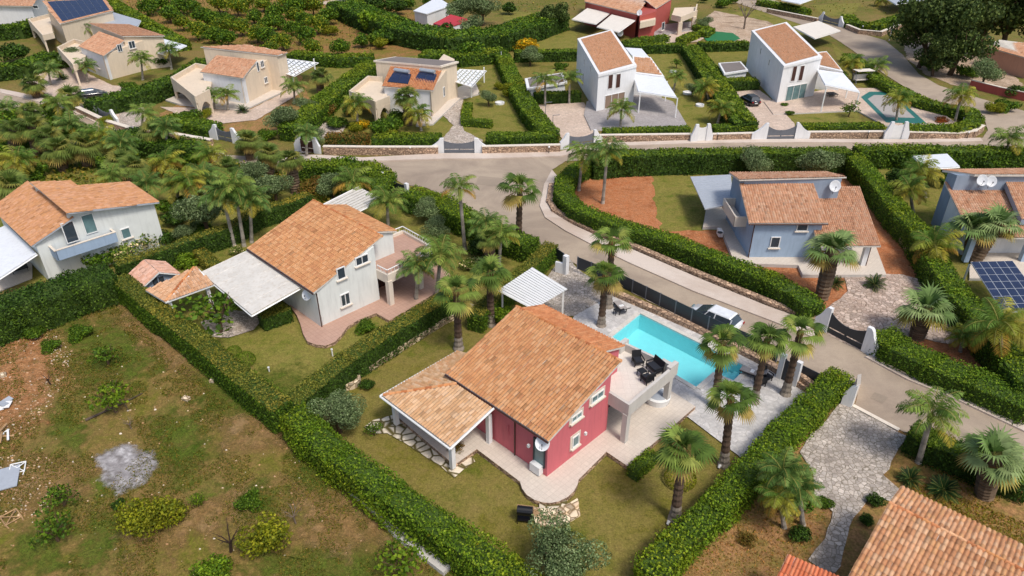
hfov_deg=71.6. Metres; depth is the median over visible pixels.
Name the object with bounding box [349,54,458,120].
villa
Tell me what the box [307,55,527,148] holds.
lawn
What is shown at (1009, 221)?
fan palm
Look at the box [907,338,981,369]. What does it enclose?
garden soil
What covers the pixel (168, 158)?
feather palm
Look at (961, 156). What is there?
hedge
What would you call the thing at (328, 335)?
terrace
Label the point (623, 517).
lawn
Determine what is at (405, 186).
gate
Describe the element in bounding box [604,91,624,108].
garage door
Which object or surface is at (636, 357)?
armchair
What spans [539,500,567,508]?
steps
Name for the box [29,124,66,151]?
fan palm
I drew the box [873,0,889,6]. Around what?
feather palm
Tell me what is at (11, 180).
fan palm
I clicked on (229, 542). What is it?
dead tree
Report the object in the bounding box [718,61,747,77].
hut
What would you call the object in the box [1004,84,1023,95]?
shrub
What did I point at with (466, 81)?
pergola
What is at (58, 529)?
tree
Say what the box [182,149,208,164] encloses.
shrub
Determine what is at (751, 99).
car
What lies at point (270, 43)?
orchard tree
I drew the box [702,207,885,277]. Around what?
terrace
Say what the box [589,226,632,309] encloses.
fan palm
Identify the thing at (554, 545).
tree
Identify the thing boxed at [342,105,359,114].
shrub
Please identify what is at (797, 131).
gate
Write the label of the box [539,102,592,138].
driveway
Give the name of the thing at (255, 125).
garden soil
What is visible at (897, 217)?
hedge
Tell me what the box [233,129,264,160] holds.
fan palm
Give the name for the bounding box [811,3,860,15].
lawn
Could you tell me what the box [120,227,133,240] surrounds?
window
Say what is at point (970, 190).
villa
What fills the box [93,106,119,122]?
gate
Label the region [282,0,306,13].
orchard tree
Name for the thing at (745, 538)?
shrub
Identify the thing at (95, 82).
yard
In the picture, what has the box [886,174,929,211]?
feather palm
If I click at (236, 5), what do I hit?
orchard tree
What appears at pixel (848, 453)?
driveway
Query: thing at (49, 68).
feather palm
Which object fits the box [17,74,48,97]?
fan palm
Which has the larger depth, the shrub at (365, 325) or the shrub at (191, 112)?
the shrub at (191, 112)
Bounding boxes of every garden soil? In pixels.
[160,70,309,135]
[575,173,917,307]
[683,384,1023,575]
[878,169,1023,348]
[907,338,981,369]
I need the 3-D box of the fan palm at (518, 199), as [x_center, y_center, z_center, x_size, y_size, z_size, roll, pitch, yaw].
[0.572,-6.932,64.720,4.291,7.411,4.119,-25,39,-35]
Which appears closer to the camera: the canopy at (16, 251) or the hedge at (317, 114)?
the canopy at (16, 251)
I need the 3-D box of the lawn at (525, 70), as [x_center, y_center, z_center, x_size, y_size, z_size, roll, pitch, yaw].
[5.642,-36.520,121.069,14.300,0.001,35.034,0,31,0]
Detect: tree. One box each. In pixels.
[0,106,22,123]
[28,506,75,548]
[35,98,58,115]
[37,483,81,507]
[57,47,80,62]
[60,122,91,139]
[84,379,132,412]
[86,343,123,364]
[135,0,159,15]
[156,0,168,9]
[157,4,181,22]
[167,0,185,9]
[168,195,233,229]
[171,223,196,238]
[172,14,192,30]
[172,290,240,334]
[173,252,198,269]
[181,0,201,14]
[182,19,209,40]
[186,491,208,506]
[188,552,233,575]
[190,6,211,21]
[201,26,221,43]
[204,11,221,23]
[206,0,228,12]
[207,16,232,29]
[213,518,240,552]
[215,28,238,44]
[218,12,237,26]
[225,0,249,16]
[229,16,250,35]
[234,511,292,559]
[235,161,269,184]
[240,0,254,10]
[244,22,264,42]
[246,7,261,23]
[250,174,295,200]
[251,0,270,11]
[254,26,276,41]
[258,14,273,26]
[259,39,279,49]
[262,105,298,127]
[264,1,284,17]
[268,14,286,30]
[271,31,293,50]
[276,0,286,5]
[281,20,300,35]
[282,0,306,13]
[282,502,301,523]
[285,6,304,20]
[292,97,315,106]
[294,12,311,25]
[295,25,316,42]
[301,37,323,51]
[302,128,324,143]
[303,0,323,14]
[304,13,329,33]
[306,389,366,433]
[315,5,338,21]
[315,172,346,198]
[329,38,350,53]
[337,155,357,165]
[352,32,368,47]
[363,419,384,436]
[372,37,388,47]
[373,534,427,575]
[413,195,439,221]
[419,214,450,240]
[445,0,476,16]
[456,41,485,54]
[465,0,501,25]
[478,90,496,106]
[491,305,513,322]
[520,45,542,65]
[523,507,611,575]
[670,59,682,67]
[684,83,695,96]
[695,16,713,25]
[737,0,757,28]
[740,145,773,171]
[795,148,846,170]
[840,100,860,116]
[886,0,972,67]
[913,32,969,76]
[920,0,1002,35]
[928,0,1006,75]
[965,0,1023,54]
[970,57,1006,81]
[997,0,1023,40]
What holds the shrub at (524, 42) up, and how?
on the lawn at (566, 39)
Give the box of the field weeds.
[0,305,452,575]
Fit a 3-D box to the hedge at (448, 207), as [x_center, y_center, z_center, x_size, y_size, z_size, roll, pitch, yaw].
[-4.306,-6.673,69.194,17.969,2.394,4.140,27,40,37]
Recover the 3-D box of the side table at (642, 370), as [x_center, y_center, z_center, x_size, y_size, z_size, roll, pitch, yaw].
[8.287,5.410,45.245,0.500,0.425,0.500,-17,35,-25]
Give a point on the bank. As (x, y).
(1008, 80)
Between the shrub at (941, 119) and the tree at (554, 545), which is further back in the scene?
the shrub at (941, 119)
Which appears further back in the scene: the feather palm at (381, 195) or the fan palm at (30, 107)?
the fan palm at (30, 107)
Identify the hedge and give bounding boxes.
[0,17,37,40]
[0,50,59,81]
[0,261,121,346]
[81,57,206,116]
[89,127,206,163]
[94,150,140,176]
[107,0,191,51]
[111,191,313,275]
[112,271,292,434]
[157,112,224,137]
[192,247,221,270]
[257,302,293,330]
[276,59,377,141]
[278,400,545,575]
[285,290,453,412]
[286,49,374,68]
[298,156,397,200]
[324,130,370,144]
[326,0,569,51]
[370,131,441,144]
[400,184,540,261]
[418,45,508,67]
[460,102,493,128]
[466,240,558,332]
[485,128,556,144]
[494,53,560,142]
[513,48,576,62]
[533,90,581,103]
[552,160,825,317]
[589,144,853,179]
[601,124,690,133]
[621,33,670,43]
[623,41,686,54]
[630,366,854,575]
[675,31,700,43]
[680,45,748,127]
[688,44,758,127]
[691,24,715,37]
[697,39,749,51]
[711,123,758,132]
[728,76,760,90]
[755,0,811,14]
[800,121,885,130]
[840,13,915,30]
[840,53,985,134]
[843,151,1023,392]
[851,142,1023,169]
[869,323,1023,425]
[898,420,1023,505]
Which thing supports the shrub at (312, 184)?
on the lawn at (285, 347)
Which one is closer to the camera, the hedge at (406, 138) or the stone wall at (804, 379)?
the stone wall at (804, 379)
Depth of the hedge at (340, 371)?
50.02 m
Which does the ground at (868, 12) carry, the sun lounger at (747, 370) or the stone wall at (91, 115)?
the stone wall at (91, 115)
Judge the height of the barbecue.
1.113 m
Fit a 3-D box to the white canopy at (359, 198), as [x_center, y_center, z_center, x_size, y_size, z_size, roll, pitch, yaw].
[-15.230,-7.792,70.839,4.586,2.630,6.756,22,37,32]
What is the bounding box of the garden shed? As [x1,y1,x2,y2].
[128,259,179,287]
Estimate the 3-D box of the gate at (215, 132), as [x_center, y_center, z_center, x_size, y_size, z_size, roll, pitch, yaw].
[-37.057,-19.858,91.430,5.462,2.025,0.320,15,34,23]
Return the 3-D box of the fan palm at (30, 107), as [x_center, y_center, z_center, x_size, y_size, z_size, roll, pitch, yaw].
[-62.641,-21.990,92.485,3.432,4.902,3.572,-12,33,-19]
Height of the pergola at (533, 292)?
2.650 m
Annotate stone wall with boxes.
[75,106,131,129]
[125,126,213,145]
[322,145,437,154]
[348,492,450,575]
[369,303,473,371]
[482,143,560,152]
[546,183,815,320]
[600,133,690,141]
[612,291,807,391]
[712,132,752,139]
[766,8,818,21]
[799,373,813,387]
[809,130,884,138]
[845,24,901,36]
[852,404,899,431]
[908,124,985,138]
[969,80,1023,100]
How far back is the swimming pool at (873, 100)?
102.61 m
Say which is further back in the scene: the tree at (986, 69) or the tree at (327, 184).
the tree at (986, 69)
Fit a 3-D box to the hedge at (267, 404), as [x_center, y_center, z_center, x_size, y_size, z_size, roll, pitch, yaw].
[-23.252,3.912,51.566,24.446,2.345,2.134,25,39,35]
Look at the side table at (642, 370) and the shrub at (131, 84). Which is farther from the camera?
the shrub at (131, 84)
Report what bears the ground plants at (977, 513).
on the garden soil at (859, 534)
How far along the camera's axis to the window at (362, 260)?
55.20 m
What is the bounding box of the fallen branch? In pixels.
[85,393,142,420]
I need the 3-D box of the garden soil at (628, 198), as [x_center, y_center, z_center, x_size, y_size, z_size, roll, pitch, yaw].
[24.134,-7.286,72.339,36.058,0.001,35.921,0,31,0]
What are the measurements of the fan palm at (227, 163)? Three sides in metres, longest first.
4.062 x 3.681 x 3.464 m
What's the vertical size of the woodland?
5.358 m
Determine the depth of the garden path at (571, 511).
39.10 m
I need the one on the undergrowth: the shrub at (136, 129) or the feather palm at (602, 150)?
the shrub at (136, 129)
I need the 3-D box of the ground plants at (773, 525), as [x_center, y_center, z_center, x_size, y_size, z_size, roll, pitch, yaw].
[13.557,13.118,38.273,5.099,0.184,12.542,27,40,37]
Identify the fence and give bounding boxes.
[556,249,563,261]
[577,256,777,362]
[801,365,823,380]
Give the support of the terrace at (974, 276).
on the garden soil at (924, 211)
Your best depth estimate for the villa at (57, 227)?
62.23 m
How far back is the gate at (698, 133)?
90.99 m
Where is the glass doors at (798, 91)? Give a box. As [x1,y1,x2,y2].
[784,83,807,100]
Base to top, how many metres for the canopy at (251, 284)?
3.350 m
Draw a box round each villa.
[0,0,47,23]
[0,180,164,279]
[28,0,113,52]
[57,23,169,85]
[170,44,289,117]
[246,199,431,326]
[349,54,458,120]
[379,304,678,476]
[722,171,880,265]
[931,168,1023,261]
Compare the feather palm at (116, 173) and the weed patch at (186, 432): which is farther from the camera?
the feather palm at (116, 173)
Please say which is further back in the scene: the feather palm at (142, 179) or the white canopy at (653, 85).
the white canopy at (653, 85)
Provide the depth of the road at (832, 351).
66.08 m
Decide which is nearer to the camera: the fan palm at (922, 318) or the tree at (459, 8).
the fan palm at (922, 318)
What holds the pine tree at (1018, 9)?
on the ground at (868, 12)
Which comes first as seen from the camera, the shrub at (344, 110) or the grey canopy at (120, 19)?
the shrub at (344, 110)
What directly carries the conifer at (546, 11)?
on the lawn at (566, 39)
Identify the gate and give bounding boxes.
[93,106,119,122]
[208,124,238,143]
[294,135,321,153]
[381,171,408,194]
[433,138,485,152]
[560,129,602,149]
[690,123,712,141]
[751,122,810,138]
[776,353,803,386]
[814,306,878,356]
[818,12,843,27]
[882,121,909,138]
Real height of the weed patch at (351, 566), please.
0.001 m
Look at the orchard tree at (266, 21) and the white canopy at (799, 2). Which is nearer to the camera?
the orchard tree at (266, 21)
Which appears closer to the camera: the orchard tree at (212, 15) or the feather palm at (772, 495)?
the feather palm at (772, 495)
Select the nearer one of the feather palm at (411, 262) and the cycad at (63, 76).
the feather palm at (411, 262)
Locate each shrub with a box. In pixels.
[0,42,30,60]
[0,139,29,151]
[20,162,48,181]
[22,326,46,338]
[40,338,61,354]
[44,57,68,68]
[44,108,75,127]
[68,323,93,343]
[80,246,119,266]
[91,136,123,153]
[97,115,113,125]
[106,239,138,261]
[110,497,124,510]
[113,495,188,537]
[118,81,137,88]
[123,126,141,132]
[134,233,161,250]
[152,57,168,64]
[154,195,187,212]
[158,229,177,243]
[160,209,185,224]
[176,109,202,117]
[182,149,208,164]
[188,219,214,235]
[199,108,211,118]
[227,245,243,254]
[233,487,263,512]
[257,128,277,141]
[296,175,322,195]
[321,24,338,33]
[321,100,337,116]
[326,115,350,127]
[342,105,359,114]
[347,121,363,131]
[354,317,374,335]
[356,119,370,128]
[358,378,375,388]
[364,0,383,9]
[367,117,402,132]
[378,0,407,11]
[384,127,396,132]
[387,108,403,121]
[404,201,416,214]
[446,441,464,452]
[458,257,479,271]
[467,239,484,255]
[483,24,510,31]
[493,81,503,89]
[502,81,524,96]
[513,38,539,49]
[554,62,568,70]
[626,447,657,481]
[736,529,757,547]
[764,488,815,513]
[785,110,794,114]
[788,524,811,541]
[816,495,835,509]
[859,512,874,526]
[865,492,887,507]
[885,168,909,185]
[889,153,909,166]
[919,61,937,71]
[925,169,947,184]
[934,116,949,122]
[956,64,979,77]
[975,156,994,167]
[984,101,1006,112]
[994,98,1022,113]
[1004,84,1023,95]
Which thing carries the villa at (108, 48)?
on the ground at (868, 12)
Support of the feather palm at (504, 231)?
on the lawn at (285, 347)
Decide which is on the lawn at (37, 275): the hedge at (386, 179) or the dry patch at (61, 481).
the hedge at (386, 179)
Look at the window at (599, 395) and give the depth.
42.05 m
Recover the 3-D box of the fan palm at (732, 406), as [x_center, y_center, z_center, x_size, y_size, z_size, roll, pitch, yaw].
[12.479,8.038,40.825,3.042,6.363,3.088,-23,38,-33]
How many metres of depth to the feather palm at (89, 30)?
140.14 m
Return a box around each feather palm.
[0,95,20,117]
[0,145,40,177]
[33,59,62,84]
[41,93,73,124]
[51,110,86,142]
[72,57,99,81]
[76,120,117,154]
[81,22,91,34]
[93,163,127,183]
[99,130,140,154]
[126,103,158,125]
[126,169,163,198]
[127,50,155,79]
[147,146,185,180]
[149,115,183,139]
[155,40,181,69]
[157,173,195,202]
[164,166,209,197]
[186,161,219,197]
[190,140,227,166]
[197,178,246,246]
[205,86,225,108]
[212,84,240,110]
[212,169,256,246]
[228,180,271,242]
[280,75,308,103]
[294,122,319,155]
[331,166,374,205]
[340,92,373,121]
[365,185,408,225]
[395,247,438,299]
[403,103,432,130]
[413,233,467,293]
[439,172,479,250]
[465,207,502,258]
[481,215,520,264]
[530,69,558,105]
[555,69,583,103]
[563,141,599,190]
[585,135,629,203]
[606,97,636,126]
[665,69,686,91]
[692,76,720,102]
[706,98,735,124]
[753,475,800,529]
[755,446,810,515]
[776,465,824,525]
[839,53,865,79]
[864,55,890,74]
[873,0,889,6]
[881,88,916,120]
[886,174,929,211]
[895,385,969,464]
[896,154,944,197]
[909,222,964,262]
[942,83,978,121]
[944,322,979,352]
[962,296,1023,357]
[987,124,1023,154]
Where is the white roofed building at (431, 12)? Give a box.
[413,0,448,24]
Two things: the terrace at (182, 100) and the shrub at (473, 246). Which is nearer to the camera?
the shrub at (473, 246)
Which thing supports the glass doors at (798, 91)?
in the modern house at (786, 61)
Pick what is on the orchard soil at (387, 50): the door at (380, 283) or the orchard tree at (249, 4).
the orchard tree at (249, 4)
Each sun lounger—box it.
[613,300,630,311]
[739,365,768,375]
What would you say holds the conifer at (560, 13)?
on the lawn at (566, 39)
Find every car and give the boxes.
[78,88,106,98]
[691,304,744,328]
[740,93,760,105]
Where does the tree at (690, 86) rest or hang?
on the lawn at (692, 114)
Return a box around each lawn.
[0,94,351,284]
[163,181,539,387]
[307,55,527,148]
[315,302,739,575]
[501,11,577,49]
[510,53,581,100]
[630,53,722,130]
[652,174,732,230]
[704,31,739,41]
[706,46,751,76]
[728,10,800,31]
[787,112,861,123]
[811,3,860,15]
[831,43,870,87]
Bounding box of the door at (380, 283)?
[377,278,384,287]
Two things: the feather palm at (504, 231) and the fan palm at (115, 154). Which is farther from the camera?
the fan palm at (115, 154)
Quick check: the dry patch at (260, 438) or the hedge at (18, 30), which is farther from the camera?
the hedge at (18, 30)
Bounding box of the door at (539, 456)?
[533,436,545,468]
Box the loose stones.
[0,312,421,575]
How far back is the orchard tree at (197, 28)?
141.90 m
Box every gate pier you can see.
[555,254,568,274]
[841,374,860,406]
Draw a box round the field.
[0,304,456,575]
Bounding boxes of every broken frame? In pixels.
[0,508,23,528]
[9,461,25,474]
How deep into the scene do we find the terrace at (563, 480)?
43.11 m
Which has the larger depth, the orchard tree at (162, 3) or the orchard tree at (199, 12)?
the orchard tree at (162, 3)
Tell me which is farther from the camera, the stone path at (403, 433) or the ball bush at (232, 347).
the ball bush at (232, 347)
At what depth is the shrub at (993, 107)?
101.12 m
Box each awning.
[572,8,608,24]
[597,15,634,32]
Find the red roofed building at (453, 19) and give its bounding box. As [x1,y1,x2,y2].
[433,14,467,28]
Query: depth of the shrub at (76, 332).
53.55 m
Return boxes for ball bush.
[226,345,241,354]
[237,351,255,365]
[664,467,696,491]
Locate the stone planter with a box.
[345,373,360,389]
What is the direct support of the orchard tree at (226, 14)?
on the orchard soil at (387, 50)
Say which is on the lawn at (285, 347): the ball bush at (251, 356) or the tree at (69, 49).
the ball bush at (251, 356)
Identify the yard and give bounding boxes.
[34,66,123,96]
[706,11,773,41]
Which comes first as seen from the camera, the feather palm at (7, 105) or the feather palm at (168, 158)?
the feather palm at (168, 158)
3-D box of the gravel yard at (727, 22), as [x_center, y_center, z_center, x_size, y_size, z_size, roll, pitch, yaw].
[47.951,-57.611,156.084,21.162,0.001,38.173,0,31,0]
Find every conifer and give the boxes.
[535,4,554,19]
[552,2,568,21]
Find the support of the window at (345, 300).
in the villa at (335, 261)
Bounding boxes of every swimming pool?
[608,312,749,389]
[861,92,926,123]
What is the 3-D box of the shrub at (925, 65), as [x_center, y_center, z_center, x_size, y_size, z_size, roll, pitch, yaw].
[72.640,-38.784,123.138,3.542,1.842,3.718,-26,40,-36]
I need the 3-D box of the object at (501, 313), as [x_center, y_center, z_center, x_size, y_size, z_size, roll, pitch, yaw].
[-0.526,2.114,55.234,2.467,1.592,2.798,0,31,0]
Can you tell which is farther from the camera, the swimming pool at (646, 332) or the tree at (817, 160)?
the tree at (817, 160)
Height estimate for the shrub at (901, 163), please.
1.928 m
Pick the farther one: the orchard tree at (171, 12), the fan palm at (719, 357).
the orchard tree at (171, 12)
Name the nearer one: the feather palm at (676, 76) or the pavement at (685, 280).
the pavement at (685, 280)
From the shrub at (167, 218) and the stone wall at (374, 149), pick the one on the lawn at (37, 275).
the shrub at (167, 218)
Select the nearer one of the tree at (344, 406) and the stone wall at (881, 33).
the tree at (344, 406)
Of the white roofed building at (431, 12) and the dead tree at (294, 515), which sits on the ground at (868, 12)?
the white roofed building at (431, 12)
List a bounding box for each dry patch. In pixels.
[0,454,104,511]
[116,305,191,375]
[126,480,253,562]
[220,413,285,450]
[286,478,388,558]
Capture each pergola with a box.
[286,59,318,81]
[456,67,486,97]
[499,267,566,313]
[525,73,566,96]
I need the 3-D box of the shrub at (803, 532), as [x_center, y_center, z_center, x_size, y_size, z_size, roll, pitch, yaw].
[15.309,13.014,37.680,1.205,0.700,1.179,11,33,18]
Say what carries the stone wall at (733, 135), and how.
on the ground at (868, 12)
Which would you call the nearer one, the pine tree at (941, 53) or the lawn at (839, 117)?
the lawn at (839, 117)
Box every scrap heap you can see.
[0,396,13,409]
[0,423,13,442]
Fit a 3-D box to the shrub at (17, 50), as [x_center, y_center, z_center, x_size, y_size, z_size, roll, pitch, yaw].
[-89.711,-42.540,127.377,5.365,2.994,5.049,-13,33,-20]
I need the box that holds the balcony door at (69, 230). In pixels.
[60,220,79,243]
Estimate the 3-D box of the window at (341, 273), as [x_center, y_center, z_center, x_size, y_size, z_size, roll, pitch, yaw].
[-13.041,-1.082,54.220,0.240,1.080,0.990,27,40,37]
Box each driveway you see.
[119,108,146,126]
[443,99,482,149]
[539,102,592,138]
[737,90,794,135]
[800,404,905,572]
[826,274,955,351]
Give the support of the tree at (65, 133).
on the lawn at (37, 275)
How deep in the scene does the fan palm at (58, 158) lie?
81.05 m
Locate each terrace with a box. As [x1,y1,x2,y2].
[0,261,31,290]
[166,90,284,110]
[290,262,450,348]
[399,348,694,504]
[416,81,478,126]
[584,95,687,130]
[636,22,692,37]
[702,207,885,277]
[764,88,953,126]
[969,253,1023,280]
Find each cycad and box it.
[55,71,67,80]
[235,104,249,113]
[832,275,844,290]
[862,273,887,292]
[895,466,924,490]
[924,473,961,503]
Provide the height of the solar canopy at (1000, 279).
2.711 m
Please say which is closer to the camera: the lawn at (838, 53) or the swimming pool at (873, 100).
the swimming pool at (873, 100)
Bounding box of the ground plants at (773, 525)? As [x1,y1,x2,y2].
[681,478,831,575]
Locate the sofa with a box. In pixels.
[646,354,665,376]
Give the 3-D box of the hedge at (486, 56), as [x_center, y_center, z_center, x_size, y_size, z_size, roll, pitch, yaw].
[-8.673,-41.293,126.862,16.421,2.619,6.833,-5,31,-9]
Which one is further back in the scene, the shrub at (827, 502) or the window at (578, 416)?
the window at (578, 416)
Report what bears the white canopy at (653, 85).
on the terrace at (654, 111)
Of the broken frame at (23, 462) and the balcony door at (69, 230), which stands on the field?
the broken frame at (23, 462)
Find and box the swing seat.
[851,68,874,80]
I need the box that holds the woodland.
[357,0,737,44]
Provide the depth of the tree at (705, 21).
150.86 m
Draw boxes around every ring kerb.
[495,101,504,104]
[683,90,691,94]
[695,103,703,106]
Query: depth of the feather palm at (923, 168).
74.50 m
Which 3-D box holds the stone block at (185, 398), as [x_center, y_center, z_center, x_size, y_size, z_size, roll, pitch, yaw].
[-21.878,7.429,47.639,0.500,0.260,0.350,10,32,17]
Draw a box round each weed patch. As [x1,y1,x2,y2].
[3,525,65,574]
[44,397,86,453]
[59,310,168,386]
[66,512,129,568]
[145,408,221,488]
[185,363,299,421]
[221,477,282,524]
[245,541,394,575]
[288,452,351,499]
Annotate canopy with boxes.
[0,225,37,279]
[106,12,140,26]
[157,39,186,55]
[202,251,301,316]
[324,187,377,211]
[625,47,648,56]
[634,74,677,117]
[690,174,731,209]
[781,0,810,4]
[793,21,840,38]
[817,70,859,111]
[888,0,919,4]
[913,154,959,168]
[963,261,1023,312]
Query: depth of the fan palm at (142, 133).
86.33 m
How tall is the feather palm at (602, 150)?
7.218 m
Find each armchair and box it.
[631,349,644,367]
[640,370,655,385]
[754,376,768,386]
[764,365,773,382]
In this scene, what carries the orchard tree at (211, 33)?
on the orchard soil at (387, 50)
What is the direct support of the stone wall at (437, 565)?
on the ground at (868, 12)
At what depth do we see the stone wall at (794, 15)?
164.55 m
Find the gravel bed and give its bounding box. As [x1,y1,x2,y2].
[201,309,258,336]
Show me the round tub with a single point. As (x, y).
(657, 400)
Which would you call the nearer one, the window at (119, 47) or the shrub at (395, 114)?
the shrub at (395, 114)
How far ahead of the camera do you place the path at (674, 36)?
145.94 m
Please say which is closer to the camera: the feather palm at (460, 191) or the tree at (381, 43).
the feather palm at (460, 191)
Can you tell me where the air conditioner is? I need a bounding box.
[717,228,723,236]
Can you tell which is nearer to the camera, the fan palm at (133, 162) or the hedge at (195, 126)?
the fan palm at (133, 162)
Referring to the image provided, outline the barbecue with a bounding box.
[517,504,538,525]
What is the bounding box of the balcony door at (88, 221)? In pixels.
[80,212,97,234]
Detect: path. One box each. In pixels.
[162,88,302,122]
[299,122,345,152]
[365,415,474,476]
[533,498,579,526]
[667,31,702,42]
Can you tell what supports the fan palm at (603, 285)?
on the pool deck
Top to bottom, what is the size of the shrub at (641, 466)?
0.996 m
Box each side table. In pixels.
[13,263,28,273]
[613,308,620,315]
[637,367,647,373]
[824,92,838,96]
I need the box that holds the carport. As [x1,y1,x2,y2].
[146,266,213,308]
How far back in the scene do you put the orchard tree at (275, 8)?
158.25 m
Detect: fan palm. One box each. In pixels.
[0,118,27,153]
[0,168,30,199]
[12,114,52,155]
[15,100,44,118]
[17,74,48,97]
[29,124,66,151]
[39,136,77,171]
[53,83,84,110]
[61,130,108,167]
[102,147,137,179]
[115,154,150,185]
[136,117,169,141]
[211,153,240,179]
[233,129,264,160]
[253,141,281,174]
[274,149,306,194]
[310,66,333,92]
[392,85,420,125]
[432,274,482,351]
[467,252,513,327]
[476,228,503,272]
[495,172,542,231]
[584,260,629,327]
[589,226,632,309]
[653,421,720,523]
[696,323,750,409]
[705,378,763,469]
[743,322,790,405]
[779,314,827,397]
[802,228,860,301]
[892,280,959,341]
[945,207,1005,260]
[955,423,1023,501]
[969,201,1023,262]
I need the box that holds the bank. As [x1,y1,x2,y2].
[904,34,1023,87]
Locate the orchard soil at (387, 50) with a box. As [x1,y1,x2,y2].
[123,0,433,58]
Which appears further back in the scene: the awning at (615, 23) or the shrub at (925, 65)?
the awning at (615, 23)
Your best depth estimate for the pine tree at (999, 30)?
127.72 m
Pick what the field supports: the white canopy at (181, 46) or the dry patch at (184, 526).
the dry patch at (184, 526)
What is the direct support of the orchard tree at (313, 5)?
on the orchard soil at (387, 50)
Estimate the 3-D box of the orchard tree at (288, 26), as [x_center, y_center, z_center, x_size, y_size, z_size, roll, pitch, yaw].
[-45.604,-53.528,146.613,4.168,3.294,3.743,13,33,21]
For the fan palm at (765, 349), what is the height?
6.404 m
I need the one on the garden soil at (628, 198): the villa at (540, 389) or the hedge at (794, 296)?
the hedge at (794, 296)
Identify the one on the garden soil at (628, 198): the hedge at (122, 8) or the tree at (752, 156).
the tree at (752, 156)
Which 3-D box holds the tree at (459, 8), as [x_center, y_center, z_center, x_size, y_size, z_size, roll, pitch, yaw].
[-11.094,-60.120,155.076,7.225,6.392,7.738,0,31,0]
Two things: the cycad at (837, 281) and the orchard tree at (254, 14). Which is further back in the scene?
the orchard tree at (254, 14)
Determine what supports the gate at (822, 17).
on the ground at (868, 12)
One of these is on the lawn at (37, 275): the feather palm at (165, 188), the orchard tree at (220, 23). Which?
the feather palm at (165, 188)
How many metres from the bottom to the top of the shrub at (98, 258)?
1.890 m
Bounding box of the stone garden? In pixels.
[526,259,600,315]
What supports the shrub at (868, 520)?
on the garden soil at (859, 534)
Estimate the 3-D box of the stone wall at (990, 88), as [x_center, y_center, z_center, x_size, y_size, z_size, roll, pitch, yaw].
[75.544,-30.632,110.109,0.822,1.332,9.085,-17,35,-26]
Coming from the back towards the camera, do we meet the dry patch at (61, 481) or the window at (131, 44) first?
the window at (131, 44)
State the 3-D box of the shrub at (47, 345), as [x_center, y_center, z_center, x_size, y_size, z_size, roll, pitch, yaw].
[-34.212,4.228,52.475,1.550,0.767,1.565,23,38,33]
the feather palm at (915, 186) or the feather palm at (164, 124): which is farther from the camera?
the feather palm at (164, 124)
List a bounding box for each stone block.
[0,371,6,377]
[181,395,190,401]
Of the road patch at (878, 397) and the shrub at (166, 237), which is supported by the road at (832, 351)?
the road patch at (878, 397)
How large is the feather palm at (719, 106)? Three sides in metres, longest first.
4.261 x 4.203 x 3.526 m
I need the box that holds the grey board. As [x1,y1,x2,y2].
[0,464,20,490]
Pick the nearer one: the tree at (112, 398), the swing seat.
the tree at (112, 398)
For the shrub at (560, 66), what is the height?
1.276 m
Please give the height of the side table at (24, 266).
0.425 m
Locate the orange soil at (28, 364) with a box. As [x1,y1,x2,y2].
[0,337,66,446]
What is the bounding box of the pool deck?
[573,297,806,456]
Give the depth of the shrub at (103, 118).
96.54 m
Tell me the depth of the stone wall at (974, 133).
92.23 m
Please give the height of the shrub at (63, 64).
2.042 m
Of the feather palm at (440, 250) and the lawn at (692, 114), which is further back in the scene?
the lawn at (692, 114)
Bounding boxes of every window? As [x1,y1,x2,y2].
[116,44,122,51]
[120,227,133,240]
[128,40,135,49]
[152,277,157,284]
[260,60,264,68]
[336,266,347,282]
[340,291,352,309]
[354,253,370,268]
[569,407,584,426]
[569,430,581,451]
[589,385,605,407]
[768,237,780,248]
[794,225,808,232]
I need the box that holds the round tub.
[646,388,670,407]
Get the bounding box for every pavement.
[0,89,220,153]
[256,138,982,161]
[540,170,814,335]
[865,355,1023,431]
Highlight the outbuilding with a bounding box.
[777,554,838,575]
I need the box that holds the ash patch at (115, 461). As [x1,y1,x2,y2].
[95,444,156,493]
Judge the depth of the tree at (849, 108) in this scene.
99.73 m
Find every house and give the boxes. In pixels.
[576,29,663,110]
[584,0,697,37]
[746,22,842,101]
[848,486,1023,575]
[984,40,1023,78]
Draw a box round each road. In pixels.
[0,93,1023,459]
[736,0,1023,146]
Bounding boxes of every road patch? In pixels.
[475,176,508,185]
[592,251,607,261]
[767,323,795,339]
[870,392,887,402]
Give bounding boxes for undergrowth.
[0,0,891,212]
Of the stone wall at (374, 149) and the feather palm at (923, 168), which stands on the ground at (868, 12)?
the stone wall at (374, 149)
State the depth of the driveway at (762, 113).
100.59 m
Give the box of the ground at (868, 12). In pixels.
[0,0,1023,368]
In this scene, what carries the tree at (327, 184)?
on the lawn at (285, 347)
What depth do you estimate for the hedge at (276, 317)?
54.92 m
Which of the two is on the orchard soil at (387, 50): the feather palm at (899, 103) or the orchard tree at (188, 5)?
the orchard tree at (188, 5)
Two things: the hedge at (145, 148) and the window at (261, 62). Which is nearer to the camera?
the hedge at (145, 148)
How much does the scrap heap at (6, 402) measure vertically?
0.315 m
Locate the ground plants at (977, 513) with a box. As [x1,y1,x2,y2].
[911,466,1023,542]
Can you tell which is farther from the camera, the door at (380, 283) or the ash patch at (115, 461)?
the door at (380, 283)

